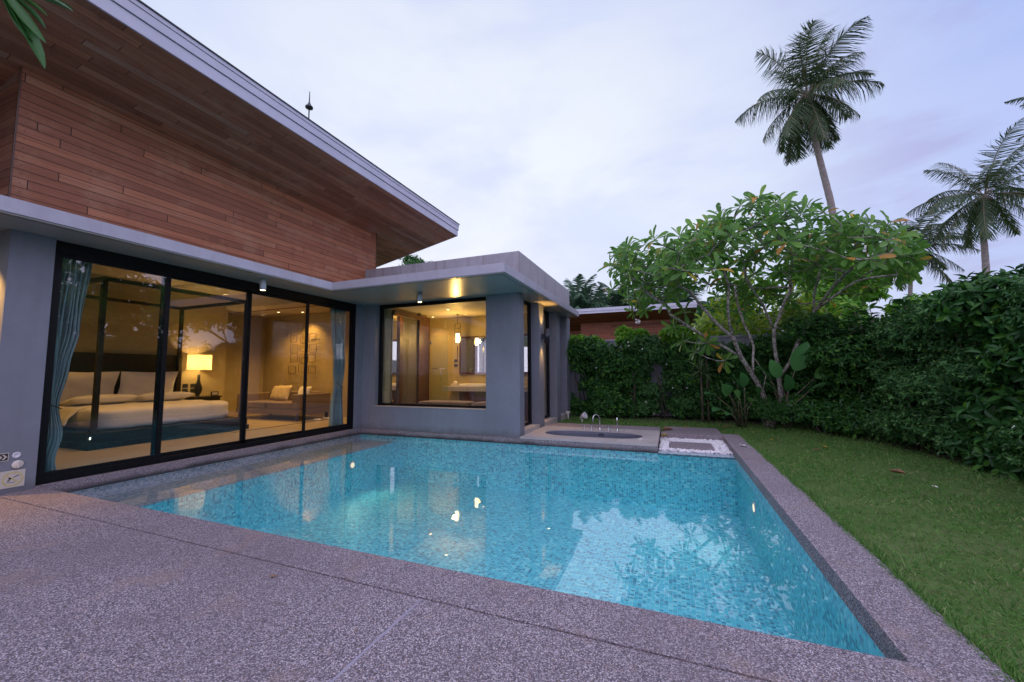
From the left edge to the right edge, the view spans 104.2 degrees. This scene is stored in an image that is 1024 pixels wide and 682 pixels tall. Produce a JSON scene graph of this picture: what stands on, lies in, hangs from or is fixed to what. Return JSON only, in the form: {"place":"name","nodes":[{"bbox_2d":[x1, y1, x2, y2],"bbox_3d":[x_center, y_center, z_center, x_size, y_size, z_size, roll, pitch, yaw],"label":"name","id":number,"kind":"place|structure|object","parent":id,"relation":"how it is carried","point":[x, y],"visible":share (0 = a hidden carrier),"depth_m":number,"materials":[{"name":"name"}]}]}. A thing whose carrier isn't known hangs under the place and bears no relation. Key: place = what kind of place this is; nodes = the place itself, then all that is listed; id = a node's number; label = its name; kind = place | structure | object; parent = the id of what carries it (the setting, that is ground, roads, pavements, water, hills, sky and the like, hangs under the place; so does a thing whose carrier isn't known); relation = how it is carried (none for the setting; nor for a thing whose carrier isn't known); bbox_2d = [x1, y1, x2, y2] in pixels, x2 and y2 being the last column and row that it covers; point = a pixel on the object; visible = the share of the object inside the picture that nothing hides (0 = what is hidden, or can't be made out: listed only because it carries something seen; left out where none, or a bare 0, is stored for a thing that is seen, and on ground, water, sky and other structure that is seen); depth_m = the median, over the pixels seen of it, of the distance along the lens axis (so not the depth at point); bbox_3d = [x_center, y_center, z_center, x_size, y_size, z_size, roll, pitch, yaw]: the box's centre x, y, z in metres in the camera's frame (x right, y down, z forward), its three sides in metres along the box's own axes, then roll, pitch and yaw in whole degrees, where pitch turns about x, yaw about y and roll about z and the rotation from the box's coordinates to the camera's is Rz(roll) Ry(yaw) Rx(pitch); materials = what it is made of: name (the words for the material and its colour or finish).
{"place":"outdoors","nodes":[
{"label":"outdoors","id":0,"kind":"place"},
{"bbox_2d":[418,400,474,404],"bbox_3d":[-1.584,1.735,9.610,1.393,0.583,0.504,-2,-5,22],"label":"padded bench","id":1,"kind":"object","parent":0,"point":[449,402],"visible":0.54,"depth_m":9.42,"materials":[{"name":"fabric"}]},
{"bbox_2d":[473,401,485,405],"bbox_3d":[-0.417,1.692,9.150,0.903,0.583,0.504,-2,-5,22],"label":"padded bench","id":2,"kind":"object","parent":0,"point":[482,403],"visible":0.16,"depth_m":9.05,"materials":[{"name":"fabric"}]},
{"bbox_2d":[0,487,1003,681],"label":"pool deck","id":3,"kind":"structure","parent":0,"point":[84,599],"depth_m":2.09,"materials":[{"name":"grey concrete"}]},
{"bbox_2d":[330,599,422,681],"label":"deck joint","id":4,"kind":"object","parent":3,"relation":"attached to","point":[368,647],"visible":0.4,"depth_m":1.93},
{"bbox_2d":[4,498,769,681],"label":"deck joint","id":5,"kind":"object","parent":3,"relation":"on","point":[442,603],"depth_m":2.21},
{"bbox_2d":[69,445,884,656],"bbox_3d":[-0.914,2.494,5.564,8.450,1.221,5.800,-2,-5,22],"label":"pool basin","id":6,"kind":"object","parent":3,"relation":"in","point":[692,537],"visible":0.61,"depth_m":5.95,"materials":[{"name":"blue tile"}]},
{"bbox_2d":[70,451,358,506],"bbox_3d":[-4.087,2.072,6.850,0.964,0.141,5.173,-2,-5,22],"label":"pool bench","id":7,"kind":"object","parent":6,"relation":"on","point":[146,491],"visible":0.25,"depth_m":5.75,"materials":[{"name":"blue tile"}]},
{"bbox_2d":[349,461,354,468],"bbox_3d":[-3.148,2.448,7.857,0.018,0.148,0.148,-2,-5,22],"label":"pool light","id":8,"kind":"object","parent":6,"relation":"attached to","point":[352,465],"visible":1,"depth_m":7.85,"materials":[{"name":"white plastic"}]},
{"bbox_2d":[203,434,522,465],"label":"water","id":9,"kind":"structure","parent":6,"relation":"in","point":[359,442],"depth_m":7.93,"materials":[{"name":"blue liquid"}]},
{"bbox_2d":[658,451,734,457],"bbox_3d":[3.160,1.954,6.876,1.200,0.012,0.205,-2,-5,22],"label":"pool overflow edge","id":10,"kind":"object","parent":6,"relation":"on","point":[697,454],"visible":1,"depth_m":6.82,"materials":[{"name":"white stone"}]},
{"bbox_2d":[722,434,1014,681],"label":"pool coping","id":11,"kind":"object","parent":6,"relation":"on","point":[896,621],"visible":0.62,"depth_m":2.41,"materials":[{"name":"grey stone"}]},
{"bbox_2d":[141,0,1023,436],"label":"sky","id":12,"kind":"structure","parent":0,"point":[556,133],"materials":[{"name":"white"}]},
{"bbox_2d":[658,437,732,454],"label":"gravel","id":13,"kind":"structure","parent":0,"point":[720,447],"depth_m":7.42,"materials":[{"name":"white gravel"}]},
{"bbox_2d":[558,413,1023,681],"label":"lawn","id":14,"kind":"structure","parent":0,"point":[900,540],"depth_m":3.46,"materials":[{"name":"plant"}]},
{"bbox_2d":[0,0,578,494],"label":"villa","id":15,"kind":"object","parent":14,"relation":"on","point":[140,140],"visible":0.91,"depth_m":6.72,"materials":[{"name":"paint"}]},
{"bbox_2d":[0,453,8,461],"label":"arrow sign","id":16,"kind":"object","parent":15,"relation":"attached to","point":[4,457],"visible":1,"depth_m":4.40,"materials":[{"name":"black plastic"}]},
{"bbox_2d":[0,469,25,489],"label":"pool rule sign","id":17,"kind":"object","parent":15,"relation":"attached to","point":[12,478],"visible":1,"depth_m":4.44,"materials":[{"name":"white plastic"}]},
{"bbox_2d":[12,452,20,457],"bbox_3d":[-5.570,1.282,4.481,0.010,0.068,0.068,-2,-5,22],"label":"vent cap","id":18,"kind":"object","parent":15,"relation":"attached to","point":[16,455],"visible":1,"depth_m":4.48,"materials":[{"name":"white plastic"}]},
{"bbox_2d":[11,460,23,468],"bbox_3d":[-5.554,1.388,4.480,0.032,0.092,0.092,-2,-5,22],"label":"rotary switch","id":19,"kind":"object","parent":15,"relation":"attached to","point":[16,464],"visible":1,"depth_m":4.47,"materials":[{"name":"beige plastic"}]},
{"bbox_2d":[3,0,72,68],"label":"overhanging branch","id":20,"kind":"object","parent":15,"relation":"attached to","point":[25,24],"visible":1,"depth_m":1.80,"materials":[{"name":"green plant"}]},
{"bbox_2d":[45,258,92,471],"bbox_3d":[-5.712,0.233,5.061,0.195,2.801,0.404,-2,-5,22],"label":"curtain","id":21,"kind":"object","parent":15,"relation":"hanging from","point":[75,276],"visible":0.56,"depth_m":5.07,"materials":[{"name":"fabric"}]},
{"bbox_2d":[38,253,171,477],"bbox_3d":[-5.369,0.305,5.353,0.036,2.700,1.215,-2,-5,22],"label":"door panel","id":22,"kind":"structure","parent":15,"relation":"in","point":[42,473],"depth_m":5.12,"materials":[{"name":"black metal"}]},
{"bbox_2d":[59,276,248,450],"bbox_3d":[-7.779,0.477,8.290,2.615,2.950,3.010,-2,-5,22],"label":"canopy bed","id":23,"kind":"object","parent":15,"relation":"on","point":[95,425],"visible":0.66,"depth_m":7.85,"materials":[{"name":"white fabric"}]},
{"bbox_2d":[59,371,119,404],"bbox_3d":[-8.896,0.977,8.258,0.348,0.692,1.080,-2,-5,22],"label":"pillow","id":24,"kind":"object","parent":23,"relation":"on","point":[77,384],"visible":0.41,"depth_m":8.19,"materials":[{"name":"white fabric"}]},
{"bbox_2d":[60,394,138,405],"bbox_3d":[-8.419,1.207,8.159,0.470,0.225,1.050,-2,-5,22],"label":"pillow","id":25,"kind":"object","parent":23,"relation":"on","point":[104,399],"visible":0.89,"depth_m":8.05,"materials":[{"name":"white fabric"}]},
{"bbox_2d":[117,371,177,401],"bbox_3d":[-8.486,1.056,9.286,0.350,0.692,1.100,-2,-5,22],"label":"pillow","id":26,"kind":"object","parent":23,"relation":"on","point":[137,383],"visible":0.59,"depth_m":9.06,"materials":[{"name":"white fabric"}]},
{"bbox_2d":[131,392,193,401],"bbox_3d":[-8.025,1.284,9.150,0.470,0.224,1.050,-2,-5,22],"label":"pillow","id":27,"kind":"object","parent":23,"relation":"on","point":[149,397],"visible":0.76,"depth_m":9.07,"materials":[{"name":"white fabric"}]},
{"bbox_2d":[182,384,195,392],"bbox_3d":[-8.358,1.223,10.312,0.011,0.230,0.300,-2,-5,22],"label":"switch panel","id":28,"kind":"object","parent":15,"relation":"attached to","point":[186,386],"visible":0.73,"depth_m":10.28,"materials":[{"name":"black plastic"}]},
{"bbox_2d":[150,276,251,456],"bbox_3d":[-4.943,0.392,6.474,0.081,2.700,1.370,-2,-5,22],"label":"door panel","id":29,"kind":"structure","parent":15,"relation":"in","point":[163,282],"depth_m":5.97,"materials":[{"name":"black metal"}]},
{"bbox_2d":[260,278,266,290],"bbox_3d":[-4.322,-0.979,6.916,0.096,0.200,0.096,-2,-5,22],"label":"downlight","id":30,"kind":"object","parent":15,"relation":"attached to","point":[262,284],"visible":1,"depth_m":6.88,"materials":[{"name":"metal"}]},
{"bbox_2d":[239,290,305,442],"bbox_3d":[-4.501,0.483,7.648,0.036,2.700,1.325,-2,-5,22],"label":"door panel","id":31,"kind":"structure","parent":15,"relation":"in","point":[246,329],"depth_m":7.09,"materials":[{"name":"clear glass"}]},
{"bbox_2d":[229,415,327,431],"bbox_3d":[-6.781,2.111,10.361,2.850,0.009,2.720,-2,-5,22],"label":"rug","id":32,"kind":"object","parent":15,"relation":"on","point":[261,422],"visible":0.47,"depth_m":10.46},
{"bbox_2d":[184,395,221,400],"bbox_3d":[-8.058,1.780,10.371,0.470,0.685,0.650,-2,-5,22],"label":"nightstand","id":33,"kind":"object","parent":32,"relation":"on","point":[209,397],"visible":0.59,"depth_m":10.24,"materials":[{"name":"black wood"}]},
{"bbox_2d":[186,355,211,396],"bbox_3d":[-8.093,0.896,10.297,0.520,1.064,0.520,-2,-5,22],"label":"table lamp","id":34,"kind":"object","parent":33,"relation":"on","point":[199,362],"visible":1,"depth_m":10.18,"materials":[{"name":"yellow fabric"}]},
{"bbox_2d":[211,391,218,395],"bbox_3d":[-7.841,1.388,10.504,0.024,0.114,0.180,-2,-5,22],"label":"photo frame","id":35,"kind":"object","parent":33,"relation":"on","point":[214,393],"visible":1,"depth_m":10.49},
{"bbox_2d":[236,391,329,420],"bbox_3d":[-6.502,1.816,11.341,2.370,0.750,1.100,-2,-5,22],"label":"sofa","id":36,"kind":"object","parent":32,"relation":"on","point":[262,403],"visible":0.81,"depth_m":10.93,"materials":[{"name":"fabric"}]},
{"bbox_2d":[269,386,277,399],"bbox_3d":[-6.892,1.521,11.703,0.440,0.440,0.152,-2,-27,23],"label":"cushion","id":37,"kind":"object","parent":36,"relation":"on","point":[273,393],"visible":0.47,"depth_m":11.66,"materials":[{"name":"beige fabric"}]},
{"bbox_2d":[274,385,291,400],"bbox_3d":[-6.572,1.487,11.427,0.460,0.460,0.152,-1,-27,14],"label":"cushion","id":38,"kind":"object","parent":36,"relation":"on","point":[282,392],"visible":1,"depth_m":11.36,"materials":[{"name":"beige fabric"}]},
{"bbox_2d":[298,386,311,393],"bbox_3d":[-5.867,1.487,11.223,0.440,0.440,0.152,-2,-27,22],"label":"cushion","id":39,"kind":"object","parent":36,"relation":"on","point":[308,391],"visible":0.4,"depth_m":11.20,"materials":[{"name":"white fabric"}]},
{"bbox_2d":[288,333,316,373],"bbox_3d":[-6.362,0.403,12.135,1.128,1.224,0.065,-2,-5,22],"label":"wall sculpture","id":40,"kind":"object","parent":15,"relation":"attached to","point":[301,362],"depth_m":12.17,"materials":[{"name":"brown wood"}]},
{"bbox_2d":[305,91,312,117],"bbox_3d":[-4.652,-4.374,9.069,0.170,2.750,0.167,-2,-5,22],"label":"lightning rod","id":41,"kind":"object","parent":15,"relation":"on","point":[308,106],"visible":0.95,"depth_m":9.13,"materials":[{"name":"metal"}]},
{"bbox_2d":[302,301,352,432],"bbox_3d":[-4.019,0.568,8.754,0.036,2.700,1.272,-2,-5,22],"label":"door panel","id":42,"kind":"structure","parent":15,"relation":"in","point":[307,303],"depth_m":8.39,"materials":[{"name":"clear glass"}]},
{"bbox_2d":[328,308,345,426],"bbox_3d":[-4.076,0.559,9.257,0.200,2.801,0.428,-2,-5,22],"label":"curtain","id":43,"kind":"object","parent":15,"relation":"hanging from","point":[337,319],"visible":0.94,"depth_m":9.24,"materials":[{"name":"fabric"}]},
{"bbox_2d":[391,310,429,403],"bbox_3d":[-2.612,0.693,10.347,0.090,2.790,1.540,-2,-5,22],"label":"mirrored wardrobe","id":44,"kind":"object","parent":15,"relation":"on","point":[410,356],"visible":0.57,"depth_m":10.33,"materials":[{"name":"wood"}]},
{"bbox_2d":[417,292,421,302],"bbox_3d":[-1.884,-0.893,8.153,0.096,0.200,0.096,-2,-5,22],"label":"downlight","id":45,"kind":"object","parent":15,"relation":"attached to","point":[419,300],"visible":1,"depth_m":8.11,"materials":[{"name":"metal"}]},
{"bbox_2d":[378,297,485,408],"bbox_3d":[-1.842,0.285,9.091,2.910,2.404,0.060,-2,-5,22],"label":"window","id":46,"kind":"structure","parent":15,"relation":"in","point":[381,332],"depth_m":9.36,"materials":[{"name":"black metal"}]},
{"bbox_2d":[456,314,460,360],"bbox_3d":[-1.509,-0.095,11.049,0.100,1.320,0.164,3,-6,-39],"label":"pendant lamp","id":47,"kind":"object","parent":15,"relation":"hanging from","point":[457,338],"visible":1,"depth_m":11.01,"materials":[{"name":"white glass"}]},
{"bbox_2d":[442,386,527,420],"bbox_3d":[-0.564,1.683,10.892,2.750,0.880,0.580,-2,-5,22],"label":"vanity","id":48,"kind":"object","parent":15,"relation":"on","point":[472,393],"visible":0.33,"depth_m":10.85,"materials":[{"name":"stone"}]},
{"bbox_2d":[459,383,485,386],"bbox_3d":[-0.969,1.221,11.067,0.900,0.074,0.420,-2,-5,22],"label":"wash basin","id":49,"kind":"object","parent":48,"relation":"on","point":[476,384],"visible":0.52,"depth_m":10.91,"materials":[{"name":"ceramic"}]},
{"bbox_2d":[459,334,527,373],"bbox_3d":[-0.476,0.387,11.249,2.280,1.100,0.040,-2,-5,22],"label":"vanity mirror","id":50,"kind":"object","parent":15,"relation":"attached to","point":[472,354],"visible":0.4,"depth_m":11.48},
{"bbox_2d":[524,300,531,425],"bbox_3d":[0.235,0.479,8.926,0.060,2.839,1.050,-2,-5,22],"label":"window","id":51,"kind":"structure","parent":15,"relation":"in","point":[528,304],"depth_m":9.33,"materials":[{"name":"clear glass"}]},
{"bbox_2d":[541,329,548,342],"bbox_3d":[0.794,-0.120,9.511,0.192,0.340,0.124,-2,-5,22],"label":"wall sconce","id":52,"kind":"object","parent":15,"relation":"attached to","point":[545,336],"depth_m":9.45,"materials":[{"name":"metal"}]},
{"bbox_2d":[543,310,549,418],"bbox_3d":[0.776,0.585,10.288,0.060,2.839,1.150,-2,-5,22],"label":"window","id":53,"kind":"structure","parent":15,"relation":"in","point":[545,312],"depth_m":10.72,"materials":[{"name":"clear glass"}]},
{"bbox_2d":[399,254,432,265],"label":"rounded tree","id":54,"kind":"object","parent":14,"relation":"on","point":[408,259],"visible":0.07,"depth_m":15.71,"materials":[{"name":"green plant"}]},
{"bbox_2d":[579,412,587,421],"bbox_3d":[1.901,2.072,10.653,0.229,0.340,0.179,-2,-5,22],"label":"garden spotlight","id":55,"kind":"object","parent":14,"relation":"on","point":[583,415],"visible":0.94,"depth_m":10.64,"materials":[{"name":"white plastic"}]},
{"bbox_2d":[562,274,609,308],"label":"areca palm","id":56,"kind":"object","parent":14,"relation":"on","point":[576,294],"visible":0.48,"depth_m":25.51,"materials":[{"name":"green plant"}]},
{"bbox_2d":[520,423,660,452],"bbox_3d":[1.823,2.205,8.631,2.590,0.493,2.500,-2,-5,22],"label":"sunken bathtub","id":57,"kind":"object","parent":14,"relation":"on","point":[575,435],"visible":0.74,"depth_m":7.94,"materials":[{"name":"stone"}]},
{"bbox_2d":[592,414,600,429],"bbox_3d":[1.874,1.795,8.825,0.263,0.356,0.069,3,-6,-35],"label":"bath spout","id":58,"kind":"object","parent":57,"relation":"on","point":[599,420],"visible":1,"depth_m":8.84,"materials":[{"name":"silver metal"}]},
{"bbox_2d":[578,284,623,308],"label":"areca palm","id":59,"kind":"object","parent":14,"relation":"on","point":[600,293],"visible":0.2,"depth_m":25.44,"materials":[{"name":"green plant"}]},
{"bbox_2d":[545,302,696,339],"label":"neighbour house","id":60,"kind":"structure","parent":14,"relation":"on","point":[604,322],"depth_m":19.00,"materials":[{"name":"wood"}]},
{"bbox_2d":[596,280,651,306],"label":"areca palm","id":61,"kind":"object","parent":14,"relation":"on","point":[617,302],"visible":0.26,"depth_m":25.35,"materials":[{"name":"green plant"}]},
{"bbox_2d":[623,286,668,305],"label":"areca palm","id":62,"kind":"object","parent":14,"relation":"on","point":[647,296],"visible":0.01,"depth_m":25.51,"materials":[{"name":"green plant"}]},
{"bbox_2d":[571,334,779,418],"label":"boundary wall","id":63,"kind":"structure","parent":14,"relation":"on","point":[743,339],"depth_m":12.14,"materials":[{"name":"paint"}]},
{"bbox_2d":[661,280,706,324],"bbox_3d":[10.612,-0.519,25.306,4.063,7.537,4.726,3,-6,-39],"label":"areca palm","id":64,"kind":"object","parent":14,"relation":"on","point":[689,297],"visible":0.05,"depth_m":24.66,"materials":[{"name":"green plant"}]},
{"bbox_2d":[661,426,722,439],"bbox_3d":[3.950,2.134,8.816,1.175,0.301,1.160,-2,-5,22],"label":"pool coping","id":65,"kind":"object","parent":14,"relation":"on","point":[696,433],"visible":0.55,"depth_m":8.45,"materials":[{"name":"grey stone"}]},
{"bbox_2d":[688,358,715,422],"bbox_3d":[4.992,1.256,10.468,0.759,1.763,0.825,-2,-5,22],"label":"dracaena","id":66,"kind":"object","parent":14,"relation":"on","point":[699,368],"visible":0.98,"depth_m":10.41,"materials":[{"name":"green plant"}]},
{"bbox_2d":[695,293,765,334],"bbox_3d":[9.950,0.212,18.136,3.782,5.066,3.319,-2,-5,22],"label":"rounded tree","id":67,"kind":"object","parent":14,"relation":"on","point":[699,311],"visible":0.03,"depth_m":17.92,"materials":[{"name":"green plant"}]},
{"bbox_2d":[705,372,761,427],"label":"paddle leaf plant","id":68,"kind":"object","parent":14,"relation":"on","point":[727,390],"visible":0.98,"depth_m":8.92,"materials":[{"name":"green plant"}]},
{"bbox_2d":[691,271,838,335],"bbox_3d":[7.836,0.026,12.540,4.098,4.660,4.089,-2,-5,22],"label":"frangipani tree","id":69,"kind":"object","parent":14,"relation":"on","point":[760,326],"visible":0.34,"depth_m":12.29,"materials":[{"name":"green plant"}]},
{"bbox_2d":[597,185,933,426],"bbox_3d":[5.598,-0.479,8.956,7.096,5.202,5.480,-2,-5,22],"label":"frangipani tree","id":70,"kind":"object","parent":14,"relation":"on","point":[669,271],"visible":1,"depth_m":8.39,"materials":[{"name":"green plant"}]},
{"bbox_2d":[748,394,806,429],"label":"bush","id":71,"kind":"object","parent":14,"relation":"on","point":[779,410],"visible":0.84,"depth_m":9.10,"materials":[{"name":"green plant"}]},
{"bbox_2d":[756,341,832,427],"bbox_3d":[6.301,1.011,8.790,1.130,1.987,1.190,2,-5,-30],"label":"paddle leaf plant","id":72,"kind":"object","parent":14,"relation":"on","point":[797,359],"visible":0.79,"depth_m":8.88,"materials":[{"name":"green plant"}]},
{"bbox_2d":[572,413,1019,478],"bbox_3d":[3.393,1.756,5.523,7.940,0.006,12.990,-2,-5,22],"label":"hedge bed","id":73,"kind":"object","parent":14,"relation":"on","point":[914,446],"visible":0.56,"depth_m":8.79,"materials":[{"name":"soil"}]},
{"bbox_2d":[569,334,605,416],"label":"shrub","id":74,"kind":"object","parent":73,"relation":"on","point":[580,337],"visible":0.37,"depth_m":12.06,"materials":[{"name":"green plant"}]},
{"bbox_2d":[565,334,627,417],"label":"hedge shrub","id":75,"kind":"object","parent":73,"relation":"on","point":[584,360],"visible":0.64,"depth_m":11.84,"materials":[{"name":"green plant"}]},
{"bbox_2d":[587,344,658,417],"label":"hedge shrub","id":76,"kind":"object","parent":73,"relation":"on","point":[619,371],"visible":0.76,"depth_m":11.56,"materials":[{"name":"green plant"}]},
{"bbox_2d":[613,324,650,417],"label":"croton shrub","id":77,"kind":"object","parent":73,"relation":"on","point":[623,332],"visible":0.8,"depth_m":11.66,"materials":[{"name":"green plant"}]},
{"bbox_2d":[616,332,705,418],"bbox_3d":[4.256,1.003,11.548,2.375,2.571,1.498,-2,-5,22],"label":"hedge shrub","id":78,"kind":"object","parent":73,"relation":"on","point":[651,352],"visible":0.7,"depth_m":11.33,"materials":[{"name":"green plant"}]},
{"bbox_2d":[658,325,699,419],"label":"croton shrub","id":79,"kind":"object","parent":73,"relation":"on","point":[663,335],"visible":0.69,"depth_m":11.16,"materials":[{"name":"green plant"}]},
{"bbox_2d":[661,341,737,419],"bbox_3d":[5.188,1.095,11.098,2.041,2.341,1.525,-2,-5,22],"label":"hedge shrub","id":80,"kind":"object","parent":73,"relation":"on","point":[680,364],"visible":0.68,"depth_m":10.83,"materials":[{"name":"green plant"}]},
{"bbox_2d":[692,335,717,422],"bbox_3d":[5.174,0.955,10.534,0.815,2.372,0.835,-2,-5,22],"label":"dracaena","id":81,"kind":"object","parent":73,"relation":"on","point":[708,408],"visible":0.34,"depth_m":10.49,"materials":[{"name":"green plant"}]},
{"bbox_2d":[706,341,788,421],"bbox_3d":[6.211,1.086,10.787,2.084,2.263,1.446,-2,-5,22],"label":"shrub","id":82,"kind":"object","parent":73,"relation":"on","point":[737,368],"visible":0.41,"depth_m":10.50,"materials":[{"name":"green plant"}]},
{"bbox_2d":[746,331,821,422],"bbox_3d":[7.072,0.897,10.403,2.107,2.570,1.690,-2,-5,22],"label":"hedge shrub","id":83,"kind":"object","parent":73,"relation":"on","point":[763,346],"visible":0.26,"depth_m":10.24,"materials":[{"name":"green plant"}]},
{"bbox_2d":[777,311,879,426],"bbox_3d":[7.841,0.688,9.324,2.939,2.808,2.254,-2,-5,22],"label":"hedge shrub","id":84,"kind":"object","parent":73,"relation":"on","point":[823,329],"visible":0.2,"depth_m":9.14,"materials":[{"name":"green plant"}]},
{"bbox_2d":[802,315,931,438],"bbox_3d":[7.327,0.720,8.202,2.231,2.567,2.374,-2,-5,22],"label":"hedge shrub","id":85,"kind":"object","parent":73,"relation":"on","point":[841,362],"visible":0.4,"depth_m":8.03,"materials":[{"name":"green plant"}]},
{"bbox_2d":[859,293,976,449],"bbox_3d":[7.263,0.542,6.992,2.001,2.732,2.505,-2,-5,22],"label":"hedge shrub","id":86,"kind":"object","parent":73,"relation":"on","point":[892,424],"visible":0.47,"depth_m":6.93,"materials":[{"name":"green plant"}]},
{"bbox_2d":[836,302,886,362],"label":"leafy shoots","id":87,"kind":"object","parent":86,"relation":"on","point":[854,324],"visible":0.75,"depth_m":7.93,"materials":[{"name":"green plant"}]},
{"bbox_2d":[888,289,963,345],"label":"leafy shoots","id":88,"kind":"object","parent":86,"relation":"on","point":[903,301],"visible":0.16,"depth_m":7.06,"materials":[{"name":"green plant"}]},
{"bbox_2d":[873,270,1023,461],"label":"hedge shrub","id":89,"kind":"object","parent":73,"relation":"on","point":[958,370],"visible":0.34,"depth_m":6.03,"materials":[{"name":"green plant"}]},
{"bbox_2d":[932,272,984,346],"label":"leafy shoots","id":90,"kind":"object","parent":89,"relation":"on","point":[954,283],"visible":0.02,"depth_m":6.11,"materials":[{"name":"green plant"}]},
{"bbox_2d":[911,263,1023,481],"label":"hedge shrub","id":91,"kind":"object","parent":73,"relation":"on","point":[1002,342],"visible":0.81,"depth_m":5.15,"materials":[{"name":"green plant"}]},
{"bbox_2d":[987,268,1023,471],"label":"hedge shrub","id":92,"kind":"object","parent":73,"relation":"on","point":[1010,441],"visible":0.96,"depth_m":4.63,"materials":[{"name":"green plant"}]},
{"bbox_2d":[735,16,884,214],"bbox_3d":[19.423,-8.603,25.464,8.110,23.611,7.944,-2,-5,22],"label":"coconut palm","id":93,"kind":"object","parent":14,"relation":"on","point":[811,118],"visible":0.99,"depth_m":25.38,"materials":[{"name":"green plant"}]},
{"bbox_2d":[762,280,872,333],"bbox_3d":[9.732,0.182,12.230,3.488,4.279,3.525,-2,-5,22],"label":"frangipani tree","id":94,"kind":"object","parent":14,"relation":"on","point":[846,310],"visible":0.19,"depth_m":12.04,"materials":[{"name":"green plant"}]},
{"bbox_2d":[781,392,875,433],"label":"bush","id":95,"kind":"object","parent":14,"relation":"on","point":[813,410],"visible":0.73,"depth_m":8.44,"materials":[{"name":"green plant"}]},
{"bbox_2d":[790,256,931,321],"bbox_3d":[13.637,-0.638,15.709,5.061,6.326,3.438,-2,-5,22],"label":"rounded tree","id":96,"kind":"object","parent":14,"relation":"on","point":[880,293],"visible":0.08,"depth_m":14.97,"materials":[{"name":"green plant"}]},
{"bbox_2d":[888,469,905,473],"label":"fallen leaf","id":97,"kind":"object","parent":14,"relation":"on","point":[897,471],"visible":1,"depth_m":4.98,"materials":[{"name":"brown plant"}]},
{"bbox_2d":[859,203,980,298],"bbox_3d":[38.217,-4.359,38.000,9.035,16.914,9.124,-2,-5,22],"label":"coconut palm","id":98,"kind":"object","parent":14,"relation":"on","point":[934,261],"visible":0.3,"depth_m":36.92,"materials":[{"name":"green plant"}]},
{"bbox_2d":[906,118,1023,274],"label":"coconut palm","id":99,"kind":"object","parent":14,"relation":"on","point":[985,206],"visible":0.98,"depth_m":27.75,"materials":[{"name":"green plant"}]},
{"bbox_2d":[1004,97,1023,141],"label":"coconut palm","id":100,"kind":"object","parent":14,"relation":"on","point":[1014,101],"visible":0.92,"depth_m":33.87,"materials":[{"name":"green plant"}]},
{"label":"gravel bed","id":101,"kind":"structure","parent":0,"visible":0},
{"bbox_2d":[670,441,714,450],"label":"stepping slab","id":102,"kind":"structure","parent":101,"relation":"on","point":[692,445],"depth_m":7.41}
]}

